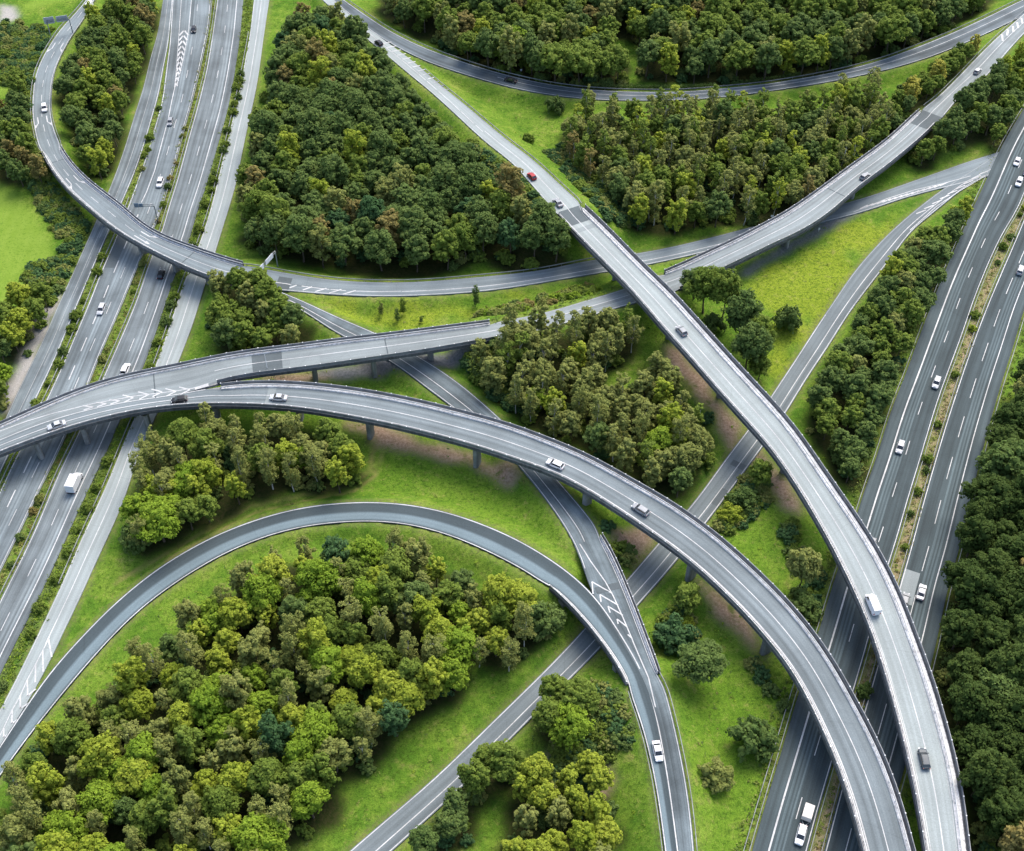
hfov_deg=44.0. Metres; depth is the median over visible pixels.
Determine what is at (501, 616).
slender tree
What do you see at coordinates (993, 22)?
road
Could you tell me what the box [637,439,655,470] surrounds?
birch tree
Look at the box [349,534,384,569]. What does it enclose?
broadleaf tree
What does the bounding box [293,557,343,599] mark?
spreading tree
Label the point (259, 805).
birch tree
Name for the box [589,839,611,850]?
slender tree
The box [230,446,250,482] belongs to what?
birch tree
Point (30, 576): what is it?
road
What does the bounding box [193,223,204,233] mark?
bush
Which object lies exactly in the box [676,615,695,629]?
bush
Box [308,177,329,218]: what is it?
slender tree
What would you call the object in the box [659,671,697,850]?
guard rail
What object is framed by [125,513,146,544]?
birch tree
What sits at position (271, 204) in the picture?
broadleaf tree
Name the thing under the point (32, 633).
bush
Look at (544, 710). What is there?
broadleaf tree
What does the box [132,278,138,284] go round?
bush
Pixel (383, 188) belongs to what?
slender tree
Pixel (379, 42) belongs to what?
car
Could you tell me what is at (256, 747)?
birch tree
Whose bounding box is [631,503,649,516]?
car
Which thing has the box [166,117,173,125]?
car
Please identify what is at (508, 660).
birch tree
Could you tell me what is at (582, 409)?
birch tree
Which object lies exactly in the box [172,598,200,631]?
slender tree
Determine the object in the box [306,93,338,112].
spreading tree
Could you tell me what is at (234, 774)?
broadleaf tree
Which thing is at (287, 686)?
birch tree
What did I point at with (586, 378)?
slender tree
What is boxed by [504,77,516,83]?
car
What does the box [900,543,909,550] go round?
bush
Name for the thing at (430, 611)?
slender tree
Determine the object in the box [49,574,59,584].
bush
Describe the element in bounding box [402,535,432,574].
slender tree
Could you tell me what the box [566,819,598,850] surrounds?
broadleaf tree
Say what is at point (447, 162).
broadleaf tree
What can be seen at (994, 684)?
spreading tree
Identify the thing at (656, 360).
slender tree
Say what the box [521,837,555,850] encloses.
broadleaf tree
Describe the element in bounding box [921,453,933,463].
bush
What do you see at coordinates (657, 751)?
car
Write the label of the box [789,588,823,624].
bush
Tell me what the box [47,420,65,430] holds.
car
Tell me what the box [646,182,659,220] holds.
birch tree
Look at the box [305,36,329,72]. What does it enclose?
slender tree
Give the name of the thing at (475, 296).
sapling
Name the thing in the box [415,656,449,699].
slender tree
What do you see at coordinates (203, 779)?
broadleaf tree
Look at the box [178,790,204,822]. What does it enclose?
birch tree
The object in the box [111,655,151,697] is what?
slender tree
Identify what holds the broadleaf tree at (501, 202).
on the ground
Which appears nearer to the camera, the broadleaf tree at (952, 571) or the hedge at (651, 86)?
the broadleaf tree at (952, 571)
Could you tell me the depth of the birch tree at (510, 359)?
337.57 m
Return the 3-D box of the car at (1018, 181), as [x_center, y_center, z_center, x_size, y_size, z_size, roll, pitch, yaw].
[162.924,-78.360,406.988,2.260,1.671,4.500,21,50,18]
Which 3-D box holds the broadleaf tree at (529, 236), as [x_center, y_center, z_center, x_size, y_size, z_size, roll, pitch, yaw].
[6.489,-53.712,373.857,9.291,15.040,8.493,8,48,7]
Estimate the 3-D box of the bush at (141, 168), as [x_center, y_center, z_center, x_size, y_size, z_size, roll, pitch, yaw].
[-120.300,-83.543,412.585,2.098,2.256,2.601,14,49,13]
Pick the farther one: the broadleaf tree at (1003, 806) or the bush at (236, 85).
the bush at (236, 85)
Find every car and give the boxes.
[41,102,47,111]
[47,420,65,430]
[97,303,105,314]
[120,363,130,374]
[156,177,163,187]
[157,269,165,278]
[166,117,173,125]
[171,395,186,403]
[191,25,196,32]
[269,393,287,401]
[374,40,382,45]
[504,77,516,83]
[527,172,536,179]
[546,458,564,469]
[552,198,563,207]
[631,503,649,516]
[652,740,663,761]
[675,325,687,336]
[794,823,807,845]
[859,172,870,179]
[895,439,904,453]
[902,592,910,605]
[916,584,926,600]
[918,748,930,769]
[931,375,941,388]
[973,68,981,74]
[1013,157,1020,165]
[1015,176,1022,186]
[1016,265,1023,275]
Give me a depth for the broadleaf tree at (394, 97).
419.45 m
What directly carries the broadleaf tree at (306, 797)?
on the ground
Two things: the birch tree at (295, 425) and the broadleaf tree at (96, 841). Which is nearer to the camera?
the broadleaf tree at (96, 841)
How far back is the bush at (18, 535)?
308.37 m
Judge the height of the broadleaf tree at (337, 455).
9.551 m
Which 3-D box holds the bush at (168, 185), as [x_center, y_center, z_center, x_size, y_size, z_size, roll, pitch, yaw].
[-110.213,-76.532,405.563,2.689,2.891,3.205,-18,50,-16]
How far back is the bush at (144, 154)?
416.89 m
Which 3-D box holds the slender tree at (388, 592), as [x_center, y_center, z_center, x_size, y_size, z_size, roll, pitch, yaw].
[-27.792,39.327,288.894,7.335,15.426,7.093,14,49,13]
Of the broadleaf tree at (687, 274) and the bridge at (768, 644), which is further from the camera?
the broadleaf tree at (687, 274)
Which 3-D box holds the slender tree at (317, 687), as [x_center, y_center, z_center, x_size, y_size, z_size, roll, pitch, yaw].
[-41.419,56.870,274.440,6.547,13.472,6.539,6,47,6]
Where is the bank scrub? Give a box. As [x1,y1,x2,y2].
[0,18,827,818]
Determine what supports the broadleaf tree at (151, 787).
on the ground
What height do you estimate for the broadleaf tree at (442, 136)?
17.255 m
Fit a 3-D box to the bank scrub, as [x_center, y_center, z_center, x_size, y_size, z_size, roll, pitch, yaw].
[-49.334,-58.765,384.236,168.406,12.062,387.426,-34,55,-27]
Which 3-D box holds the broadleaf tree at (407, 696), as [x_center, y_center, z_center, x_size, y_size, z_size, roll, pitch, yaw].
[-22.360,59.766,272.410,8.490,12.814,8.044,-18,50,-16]
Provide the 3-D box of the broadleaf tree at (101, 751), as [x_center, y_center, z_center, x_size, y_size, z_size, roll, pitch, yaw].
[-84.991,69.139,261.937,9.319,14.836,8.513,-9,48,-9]
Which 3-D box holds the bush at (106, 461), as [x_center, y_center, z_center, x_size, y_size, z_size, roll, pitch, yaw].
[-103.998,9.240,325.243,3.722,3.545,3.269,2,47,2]
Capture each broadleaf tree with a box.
[20,751,52,777]
[48,716,93,756]
[74,832,108,850]
[76,729,121,778]
[99,842,129,850]
[112,757,159,797]
[112,793,136,824]
[118,689,156,722]
[121,730,165,772]
[128,798,160,842]
[136,773,165,801]
[136,848,156,850]
[158,662,184,696]
[164,417,198,459]
[165,699,195,730]
[166,666,207,702]
[187,427,224,459]
[187,683,231,726]
[190,768,218,801]
[202,418,230,446]
[202,713,240,749]
[215,761,251,796]
[216,596,254,632]
[238,189,267,220]
[244,689,279,718]
[244,756,285,797]
[249,109,283,138]
[255,553,292,586]
[259,193,290,225]
[259,212,285,256]
[277,701,307,738]
[277,759,316,794]
[278,594,309,629]
[279,213,316,261]
[282,736,315,774]
[285,51,311,80]
[288,780,331,819]
[295,156,321,181]
[298,443,326,472]
[303,596,337,626]
[307,641,345,684]
[316,130,344,156]
[316,153,349,188]
[318,613,345,646]
[323,67,354,87]
[327,110,357,158]
[328,686,358,709]
[329,701,364,739]
[330,443,348,465]
[333,52,367,76]
[337,90,371,121]
[337,643,363,672]
[344,86,363,93]
[345,652,383,689]
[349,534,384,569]
[350,576,380,617]
[356,195,385,224]
[357,108,383,128]
[363,228,398,270]
[364,130,398,159]
[371,669,408,700]
[377,545,413,582]
[382,87,407,108]
[384,203,407,219]
[387,681,426,717]
[392,580,436,617]
[395,657,427,687]
[396,205,433,241]
[408,824,439,850]
[416,187,450,214]
[420,616,453,643]
[427,126,460,146]
[427,157,455,172]
[427,163,457,193]
[431,806,468,838]
[440,657,469,690]
[448,221,478,260]
[456,757,491,794]
[463,194,495,220]
[468,211,498,252]
[472,742,493,768]
[480,571,512,610]
[485,738,525,783]
[489,189,513,221]
[507,319,540,350]
[507,578,537,618]
[517,220,545,256]
[518,751,553,786]
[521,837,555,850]
[523,385,548,409]
[528,197,559,232]
[528,357,557,392]
[531,695,562,732]
[538,673,566,702]
[541,218,571,262]
[559,675,600,715]
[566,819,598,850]
[591,815,622,849]
[643,426,674,452]
[668,441,702,472]
[669,426,689,446]
[672,581,701,614]
[679,266,700,299]
[686,423,714,458]
[708,267,743,316]
[721,288,764,333]
[729,321,773,370]
[746,314,776,344]
[748,355,771,379]
[748,458,773,485]
[785,547,822,585]
[939,608,982,649]
[940,558,980,587]
[945,647,984,685]
[945,673,993,724]
[951,565,999,613]
[954,514,995,557]
[956,747,1019,796]
[963,496,996,521]
[974,548,1019,582]
[975,600,1002,637]
[975,614,1014,654]
[977,783,1023,839]
[982,641,1023,692]
[984,578,1019,619]
[990,401,1023,440]
[991,434,1020,448]
[991,518,1017,547]
[991,533,1023,569]
[999,566,1023,591]
[1004,589,1023,624]
[1007,471,1023,511]
[1009,613,1023,645]
[1009,745,1023,774]
[1011,375,1023,395]
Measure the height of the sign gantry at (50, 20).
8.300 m
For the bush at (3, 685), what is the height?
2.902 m
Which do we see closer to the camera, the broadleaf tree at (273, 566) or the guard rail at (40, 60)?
the broadleaf tree at (273, 566)
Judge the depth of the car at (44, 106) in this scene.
426.43 m
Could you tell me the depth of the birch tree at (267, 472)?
311.59 m
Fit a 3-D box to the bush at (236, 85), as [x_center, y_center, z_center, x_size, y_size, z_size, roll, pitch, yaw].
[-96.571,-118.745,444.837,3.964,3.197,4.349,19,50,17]
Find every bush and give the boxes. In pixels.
[0,680,8,692]
[6,561,13,568]
[14,532,25,541]
[25,628,36,640]
[28,507,37,515]
[29,398,40,406]
[30,601,46,615]
[34,494,44,504]
[44,380,51,385]
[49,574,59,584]
[53,359,64,369]
[57,346,68,355]
[61,547,72,557]
[66,323,78,333]
[68,309,83,320]
[72,524,82,533]
[79,502,93,513]
[80,297,86,303]
[90,482,101,492]
[91,266,102,276]
[96,252,105,259]
[97,355,106,362]
[100,456,113,466]
[117,524,152,554]
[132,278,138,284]
[138,260,148,266]
[139,165,145,171]
[140,151,147,158]
[144,133,154,140]
[144,362,154,368]
[151,336,162,346]
[159,201,167,207]
[159,316,172,327]
[164,182,171,189]
[165,300,177,309]
[168,290,180,299]
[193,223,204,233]
[199,199,210,207]
[207,186,215,192]
[208,175,218,183]
[218,145,228,153]
[221,140,230,147]
[223,126,230,133]
[227,107,238,115]
[230,99,238,106]
[231,82,243,90]
[233,93,242,99]
[234,75,245,82]
[236,70,244,76]
[522,133,534,143]
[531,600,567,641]
[544,95,565,115]
[649,612,698,655]
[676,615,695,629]
[697,756,734,794]
[702,312,727,332]
[715,501,743,523]
[725,714,781,763]
[726,485,759,513]
[770,304,802,333]
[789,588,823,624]
[856,681,874,699]
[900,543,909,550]
[906,510,914,517]
[913,486,924,494]
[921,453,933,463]
[922,466,930,474]
[932,420,942,428]
[950,370,959,377]
[967,324,977,332]
[969,309,981,319]
[997,241,1008,250]
[1006,233,1015,240]
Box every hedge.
[571,80,716,89]
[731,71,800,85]
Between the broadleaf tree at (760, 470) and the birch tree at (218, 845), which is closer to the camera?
the birch tree at (218, 845)
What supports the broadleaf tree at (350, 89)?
on the ground
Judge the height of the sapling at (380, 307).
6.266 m
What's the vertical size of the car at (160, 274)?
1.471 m
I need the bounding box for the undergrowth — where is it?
[0,0,1023,850]
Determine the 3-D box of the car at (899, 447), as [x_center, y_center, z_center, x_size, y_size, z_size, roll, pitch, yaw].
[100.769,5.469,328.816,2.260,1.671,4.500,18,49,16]
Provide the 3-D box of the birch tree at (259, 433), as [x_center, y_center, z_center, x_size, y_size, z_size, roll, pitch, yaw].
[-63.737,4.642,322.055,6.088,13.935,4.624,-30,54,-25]
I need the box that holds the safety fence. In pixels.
[743,683,793,850]
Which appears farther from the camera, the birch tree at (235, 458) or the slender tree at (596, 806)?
the birch tree at (235, 458)
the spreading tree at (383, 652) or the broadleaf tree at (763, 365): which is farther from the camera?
the broadleaf tree at (763, 365)
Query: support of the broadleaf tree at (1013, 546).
on the ground
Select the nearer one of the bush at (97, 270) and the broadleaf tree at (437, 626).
the broadleaf tree at (437, 626)
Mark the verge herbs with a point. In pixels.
(106, 470)
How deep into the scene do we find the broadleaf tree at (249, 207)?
380.49 m
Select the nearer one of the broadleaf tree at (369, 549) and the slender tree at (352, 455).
the broadleaf tree at (369, 549)
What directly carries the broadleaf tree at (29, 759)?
on the ground
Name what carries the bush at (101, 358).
on the ground
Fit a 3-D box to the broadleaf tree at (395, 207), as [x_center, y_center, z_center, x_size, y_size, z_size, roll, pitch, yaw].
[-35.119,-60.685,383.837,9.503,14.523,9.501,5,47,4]
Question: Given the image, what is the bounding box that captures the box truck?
[64,473,82,493]
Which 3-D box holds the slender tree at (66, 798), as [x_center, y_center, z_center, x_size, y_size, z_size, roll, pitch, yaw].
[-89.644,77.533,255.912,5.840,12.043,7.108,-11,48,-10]
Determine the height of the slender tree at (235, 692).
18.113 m
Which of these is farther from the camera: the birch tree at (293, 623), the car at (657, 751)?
the birch tree at (293, 623)
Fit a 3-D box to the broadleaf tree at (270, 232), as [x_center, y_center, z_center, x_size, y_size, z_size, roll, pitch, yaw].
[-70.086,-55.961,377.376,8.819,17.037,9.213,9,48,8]
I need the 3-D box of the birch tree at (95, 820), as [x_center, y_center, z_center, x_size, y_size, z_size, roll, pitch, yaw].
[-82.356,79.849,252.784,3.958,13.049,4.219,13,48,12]
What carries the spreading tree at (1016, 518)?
on the ground
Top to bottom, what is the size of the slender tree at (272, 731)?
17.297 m
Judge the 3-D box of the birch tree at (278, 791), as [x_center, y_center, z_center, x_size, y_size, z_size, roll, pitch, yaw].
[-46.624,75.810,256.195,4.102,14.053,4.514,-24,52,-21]
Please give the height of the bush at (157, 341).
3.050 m
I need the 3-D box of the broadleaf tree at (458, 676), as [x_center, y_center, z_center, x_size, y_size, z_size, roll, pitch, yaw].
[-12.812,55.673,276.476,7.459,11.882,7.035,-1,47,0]
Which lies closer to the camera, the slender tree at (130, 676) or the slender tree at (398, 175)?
the slender tree at (130, 676)
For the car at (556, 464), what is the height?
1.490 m
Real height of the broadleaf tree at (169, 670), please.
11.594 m
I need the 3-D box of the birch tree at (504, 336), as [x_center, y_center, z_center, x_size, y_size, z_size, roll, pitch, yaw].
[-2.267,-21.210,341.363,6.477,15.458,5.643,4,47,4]
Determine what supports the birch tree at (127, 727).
on the ground
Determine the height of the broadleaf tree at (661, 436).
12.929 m
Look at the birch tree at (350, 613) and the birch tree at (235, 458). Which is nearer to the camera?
the birch tree at (350, 613)
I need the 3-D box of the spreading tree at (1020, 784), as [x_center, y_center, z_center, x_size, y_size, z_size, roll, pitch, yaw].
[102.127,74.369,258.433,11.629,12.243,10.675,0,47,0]
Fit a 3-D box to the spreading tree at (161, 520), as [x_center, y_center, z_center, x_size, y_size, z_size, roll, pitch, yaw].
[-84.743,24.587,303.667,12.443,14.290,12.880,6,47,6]
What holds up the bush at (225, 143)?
on the ground
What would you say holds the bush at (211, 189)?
on the ground
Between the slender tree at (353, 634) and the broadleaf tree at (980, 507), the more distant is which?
the broadleaf tree at (980, 507)
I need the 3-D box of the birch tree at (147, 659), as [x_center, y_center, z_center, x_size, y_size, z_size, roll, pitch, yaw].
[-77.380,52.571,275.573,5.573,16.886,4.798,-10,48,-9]
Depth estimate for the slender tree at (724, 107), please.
415.78 m
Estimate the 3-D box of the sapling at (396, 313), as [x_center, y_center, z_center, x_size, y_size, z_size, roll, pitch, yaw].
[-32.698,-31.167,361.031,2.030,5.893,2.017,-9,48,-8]
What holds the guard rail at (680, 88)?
on the ground
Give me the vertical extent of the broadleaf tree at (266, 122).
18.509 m
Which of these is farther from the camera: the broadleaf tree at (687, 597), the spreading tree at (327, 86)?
the spreading tree at (327, 86)
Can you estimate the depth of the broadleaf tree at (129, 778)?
255.35 m
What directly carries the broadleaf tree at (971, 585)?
on the ground
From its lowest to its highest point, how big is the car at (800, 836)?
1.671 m
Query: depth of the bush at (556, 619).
287.39 m
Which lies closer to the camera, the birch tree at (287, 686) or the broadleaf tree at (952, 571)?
the birch tree at (287, 686)
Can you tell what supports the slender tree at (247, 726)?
on the ground
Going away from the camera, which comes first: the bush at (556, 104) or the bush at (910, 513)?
the bush at (910, 513)
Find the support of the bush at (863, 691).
on the ground
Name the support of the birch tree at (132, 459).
on the ground
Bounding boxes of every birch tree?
[1,760,26,793]
[5,779,42,817]
[18,799,46,835]
[84,809,107,836]
[98,719,121,748]
[118,719,146,752]
[122,824,145,850]
[123,635,149,670]
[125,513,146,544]
[128,450,151,485]
[132,467,152,494]
[134,434,156,475]
[139,642,165,683]
[168,805,194,845]
[174,630,207,670]
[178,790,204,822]
[194,816,216,849]
[211,836,233,850]
[212,583,231,605]
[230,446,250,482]
[246,737,276,761]
[247,422,273,446]
[247,793,268,822]
[254,445,278,489]
[265,798,293,835]
[268,782,290,810]
[276,677,297,713]
[277,628,303,672]
[279,610,306,647]
[281,451,300,491]
[282,411,302,438]
[295,655,311,684]
[305,444,328,481]
[337,595,362,623]
[353,705,384,747]
[368,606,393,645]
[385,524,405,551]
[397,630,420,661]
[420,633,447,664]
[492,324,513,354]
[495,340,516,376]
[500,636,520,671]
[512,600,536,646]
[570,384,591,422]
[589,393,609,427]
[631,409,650,452]
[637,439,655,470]
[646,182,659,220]
[671,414,691,442]
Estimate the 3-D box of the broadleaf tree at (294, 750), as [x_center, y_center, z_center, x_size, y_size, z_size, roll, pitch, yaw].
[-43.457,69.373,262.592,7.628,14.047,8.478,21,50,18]
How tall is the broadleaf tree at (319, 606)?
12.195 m
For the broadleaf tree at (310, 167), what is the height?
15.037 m
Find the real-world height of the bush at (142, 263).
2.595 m
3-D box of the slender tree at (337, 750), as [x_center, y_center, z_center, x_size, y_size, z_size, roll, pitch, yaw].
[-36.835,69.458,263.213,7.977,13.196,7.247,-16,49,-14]
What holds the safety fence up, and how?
on the ground
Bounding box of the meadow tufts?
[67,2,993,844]
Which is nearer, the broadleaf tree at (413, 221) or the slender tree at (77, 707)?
the slender tree at (77, 707)
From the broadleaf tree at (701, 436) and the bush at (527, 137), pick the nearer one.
the broadleaf tree at (701, 436)
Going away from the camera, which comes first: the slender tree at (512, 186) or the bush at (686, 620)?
the bush at (686, 620)
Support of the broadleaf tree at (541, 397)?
on the ground
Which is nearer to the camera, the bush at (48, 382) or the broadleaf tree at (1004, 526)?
the broadleaf tree at (1004, 526)
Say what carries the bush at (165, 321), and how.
on the ground
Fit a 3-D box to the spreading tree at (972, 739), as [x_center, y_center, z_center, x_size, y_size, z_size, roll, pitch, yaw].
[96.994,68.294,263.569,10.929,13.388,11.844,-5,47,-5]
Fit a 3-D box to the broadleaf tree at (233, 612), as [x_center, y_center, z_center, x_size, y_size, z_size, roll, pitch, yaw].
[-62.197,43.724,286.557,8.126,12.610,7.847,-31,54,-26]
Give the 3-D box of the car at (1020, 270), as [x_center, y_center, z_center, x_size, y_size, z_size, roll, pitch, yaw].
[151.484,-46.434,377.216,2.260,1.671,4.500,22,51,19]
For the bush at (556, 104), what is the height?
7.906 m
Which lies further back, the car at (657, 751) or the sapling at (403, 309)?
the sapling at (403, 309)
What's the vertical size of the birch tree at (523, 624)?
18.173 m
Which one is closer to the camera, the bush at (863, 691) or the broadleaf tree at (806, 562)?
the bush at (863, 691)
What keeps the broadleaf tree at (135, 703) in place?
on the ground
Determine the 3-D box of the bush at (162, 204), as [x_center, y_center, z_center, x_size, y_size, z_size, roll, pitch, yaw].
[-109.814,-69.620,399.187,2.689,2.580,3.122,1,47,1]
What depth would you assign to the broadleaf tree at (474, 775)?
256.19 m
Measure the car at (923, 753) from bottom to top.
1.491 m
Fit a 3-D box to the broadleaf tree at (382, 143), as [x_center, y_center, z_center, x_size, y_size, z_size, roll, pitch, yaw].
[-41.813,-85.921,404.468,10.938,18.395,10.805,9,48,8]
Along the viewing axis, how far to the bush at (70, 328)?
359.03 m
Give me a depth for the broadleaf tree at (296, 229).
370.14 m
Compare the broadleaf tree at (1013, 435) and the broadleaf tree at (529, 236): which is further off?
the broadleaf tree at (529, 236)
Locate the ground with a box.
[0,0,1023,850]
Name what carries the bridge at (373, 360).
on the ground
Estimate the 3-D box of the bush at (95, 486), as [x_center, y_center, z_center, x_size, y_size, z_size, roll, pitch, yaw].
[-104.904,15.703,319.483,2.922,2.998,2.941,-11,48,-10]
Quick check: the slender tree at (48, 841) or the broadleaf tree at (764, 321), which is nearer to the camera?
the slender tree at (48, 841)
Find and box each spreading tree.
[37,807,88,847]
[74,777,122,825]
[130,499,181,542]
[167,459,208,498]
[198,784,243,823]
[199,672,232,690]
[225,810,289,850]
[239,572,285,613]
[278,84,312,107]
[289,204,325,220]
[289,707,337,759]
[292,107,341,143]
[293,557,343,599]
[294,445,311,468]
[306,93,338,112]
[312,77,346,110]
[340,555,371,590]
[362,639,397,672]
[432,624,482,670]
[433,138,477,172]
[450,161,500,198]
[508,24,526,44]
[546,701,595,751]
[671,637,729,684]
[682,264,718,313]
[951,722,1002,768]
[959,472,1022,520]
[975,437,1023,482]
[977,667,1018,714]
[977,686,1023,739]
[988,722,1023,757]
[1006,758,1023,798]
[1007,509,1023,534]
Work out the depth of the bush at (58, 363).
349.33 m
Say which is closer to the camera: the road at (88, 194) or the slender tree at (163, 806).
the slender tree at (163, 806)
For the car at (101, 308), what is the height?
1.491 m
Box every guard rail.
[0,0,215,593]
[0,2,211,571]
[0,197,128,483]
[30,0,84,152]
[51,0,94,147]
[58,31,248,583]
[243,257,593,281]
[348,0,1015,90]
[424,68,581,203]
[628,691,662,850]
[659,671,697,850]
[749,105,1023,850]
[810,199,1023,850]
[821,214,1023,850]
[900,319,1023,794]
[924,11,1023,105]
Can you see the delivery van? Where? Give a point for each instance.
(874, 606)
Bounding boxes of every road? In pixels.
[0,0,171,473]
[0,0,210,568]
[0,0,242,674]
[0,0,268,743]
[0,14,1023,438]
[0,387,905,850]
[0,502,678,850]
[32,0,998,296]
[282,292,693,850]
[323,0,957,850]
[334,0,1023,100]
[350,155,996,850]
[752,109,1023,850]
[824,219,1023,850]
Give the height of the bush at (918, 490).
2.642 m
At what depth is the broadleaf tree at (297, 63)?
431.05 m
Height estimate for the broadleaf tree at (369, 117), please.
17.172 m
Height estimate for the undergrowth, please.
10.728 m
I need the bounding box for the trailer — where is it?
[801,802,814,824]
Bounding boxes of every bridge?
[0,319,496,432]
[0,380,915,850]
[41,145,243,285]
[549,532,660,685]
[558,204,970,850]
[664,108,934,290]
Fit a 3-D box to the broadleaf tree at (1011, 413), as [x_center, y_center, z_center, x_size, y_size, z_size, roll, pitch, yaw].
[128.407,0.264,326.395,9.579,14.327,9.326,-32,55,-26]
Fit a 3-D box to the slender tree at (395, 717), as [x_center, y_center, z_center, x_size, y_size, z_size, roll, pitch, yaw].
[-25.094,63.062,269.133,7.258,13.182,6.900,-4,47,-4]
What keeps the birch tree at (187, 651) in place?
on the ground
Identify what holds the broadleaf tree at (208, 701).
on the ground
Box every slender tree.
[0,810,33,850]
[25,761,67,805]
[34,829,78,850]
[51,785,80,816]
[62,695,99,726]
[95,682,123,710]
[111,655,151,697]
[139,474,163,495]
[141,717,175,744]
[145,781,183,830]
[153,734,183,768]
[161,758,191,800]
[163,474,187,500]
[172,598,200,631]
[173,724,210,764]
[173,844,196,850]
[190,456,222,488]
[211,813,242,848]
[214,725,249,768]
[218,668,252,715]
[227,560,254,598]
[229,705,261,743]
[237,630,270,671]
[257,709,294,760]
[266,668,299,700]
[275,130,301,174]
[296,616,329,663]
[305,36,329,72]
[305,665,336,703]
[305,751,341,794]
[306,55,333,84]
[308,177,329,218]
[308,223,332,267]
[316,736,352,772]
[321,534,350,562]
[322,185,350,211]
[337,443,365,474]
[340,621,370,645]
[342,129,367,161]
[365,563,393,602]
[373,176,398,208]
[374,571,404,615]
[375,207,402,248]
[376,699,409,736]
[388,161,414,191]
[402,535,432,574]
[410,592,444,630]
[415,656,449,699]
[432,579,463,611]
[479,356,506,395]
[488,600,512,630]
[493,161,525,216]
[544,795,574,831]
[570,368,595,404]
[582,789,611,823]
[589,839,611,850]
[645,350,670,384]
[656,360,683,393]
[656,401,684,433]
[712,97,733,133]
[998,820,1023,850]
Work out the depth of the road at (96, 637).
296.57 m
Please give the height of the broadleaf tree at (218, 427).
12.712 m
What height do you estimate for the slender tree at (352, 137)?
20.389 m
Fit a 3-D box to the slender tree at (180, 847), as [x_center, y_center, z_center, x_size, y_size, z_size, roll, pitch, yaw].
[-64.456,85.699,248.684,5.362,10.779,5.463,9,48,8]
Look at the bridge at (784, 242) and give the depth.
385.42 m
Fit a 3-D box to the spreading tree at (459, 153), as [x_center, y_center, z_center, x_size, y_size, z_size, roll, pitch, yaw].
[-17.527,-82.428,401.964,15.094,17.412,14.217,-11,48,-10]
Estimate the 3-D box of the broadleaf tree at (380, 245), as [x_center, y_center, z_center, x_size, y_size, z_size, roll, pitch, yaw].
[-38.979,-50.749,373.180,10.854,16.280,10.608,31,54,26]
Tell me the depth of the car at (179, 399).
329.09 m
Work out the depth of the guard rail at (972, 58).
448.29 m
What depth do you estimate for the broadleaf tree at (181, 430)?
317.95 m
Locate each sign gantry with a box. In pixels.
[43,15,72,36]
[134,203,157,221]
[260,251,277,268]
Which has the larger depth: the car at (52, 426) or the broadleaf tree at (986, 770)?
the car at (52, 426)
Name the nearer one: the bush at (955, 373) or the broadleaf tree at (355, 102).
the bush at (955, 373)
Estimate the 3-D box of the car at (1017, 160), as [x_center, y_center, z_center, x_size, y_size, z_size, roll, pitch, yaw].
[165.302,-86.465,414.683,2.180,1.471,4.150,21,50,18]
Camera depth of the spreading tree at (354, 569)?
291.27 m
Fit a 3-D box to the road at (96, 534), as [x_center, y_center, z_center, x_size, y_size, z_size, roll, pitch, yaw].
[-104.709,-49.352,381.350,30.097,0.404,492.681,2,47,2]
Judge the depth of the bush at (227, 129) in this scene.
426.35 m
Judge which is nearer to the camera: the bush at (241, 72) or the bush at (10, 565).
the bush at (10, 565)
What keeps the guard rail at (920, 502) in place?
on the ground
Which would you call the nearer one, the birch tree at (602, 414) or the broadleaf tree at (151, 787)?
the broadleaf tree at (151, 787)
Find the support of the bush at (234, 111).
on the ground
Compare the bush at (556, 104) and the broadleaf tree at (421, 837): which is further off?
the bush at (556, 104)
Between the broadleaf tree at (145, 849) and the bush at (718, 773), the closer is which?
the broadleaf tree at (145, 849)
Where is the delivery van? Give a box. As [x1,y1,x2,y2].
[865,594,881,615]
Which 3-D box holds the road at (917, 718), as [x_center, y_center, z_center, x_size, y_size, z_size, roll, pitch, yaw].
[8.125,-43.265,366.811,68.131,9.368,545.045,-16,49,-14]
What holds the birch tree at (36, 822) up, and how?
on the ground
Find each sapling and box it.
[377,300,383,313]
[394,308,399,320]
[399,298,407,312]
[472,284,479,306]
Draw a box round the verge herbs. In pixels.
[0,0,1023,850]
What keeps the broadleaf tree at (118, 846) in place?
on the ground
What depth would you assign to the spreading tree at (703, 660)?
273.75 m
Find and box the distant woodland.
[0,0,1023,850]
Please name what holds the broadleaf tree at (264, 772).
on the ground
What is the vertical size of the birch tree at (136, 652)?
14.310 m
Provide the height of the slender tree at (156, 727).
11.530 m
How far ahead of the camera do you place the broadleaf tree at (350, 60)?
432.61 m
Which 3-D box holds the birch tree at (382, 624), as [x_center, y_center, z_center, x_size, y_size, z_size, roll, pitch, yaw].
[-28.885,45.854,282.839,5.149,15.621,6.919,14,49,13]
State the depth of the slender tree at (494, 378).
335.79 m
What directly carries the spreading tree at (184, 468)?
on the ground
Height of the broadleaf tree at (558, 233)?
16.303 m
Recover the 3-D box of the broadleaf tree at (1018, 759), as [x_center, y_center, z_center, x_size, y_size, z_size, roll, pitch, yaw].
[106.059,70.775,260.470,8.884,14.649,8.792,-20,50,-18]
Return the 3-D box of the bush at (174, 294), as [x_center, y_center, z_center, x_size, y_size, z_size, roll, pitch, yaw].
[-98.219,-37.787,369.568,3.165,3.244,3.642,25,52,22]
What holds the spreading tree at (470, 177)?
on the ground
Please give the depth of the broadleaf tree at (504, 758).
258.36 m

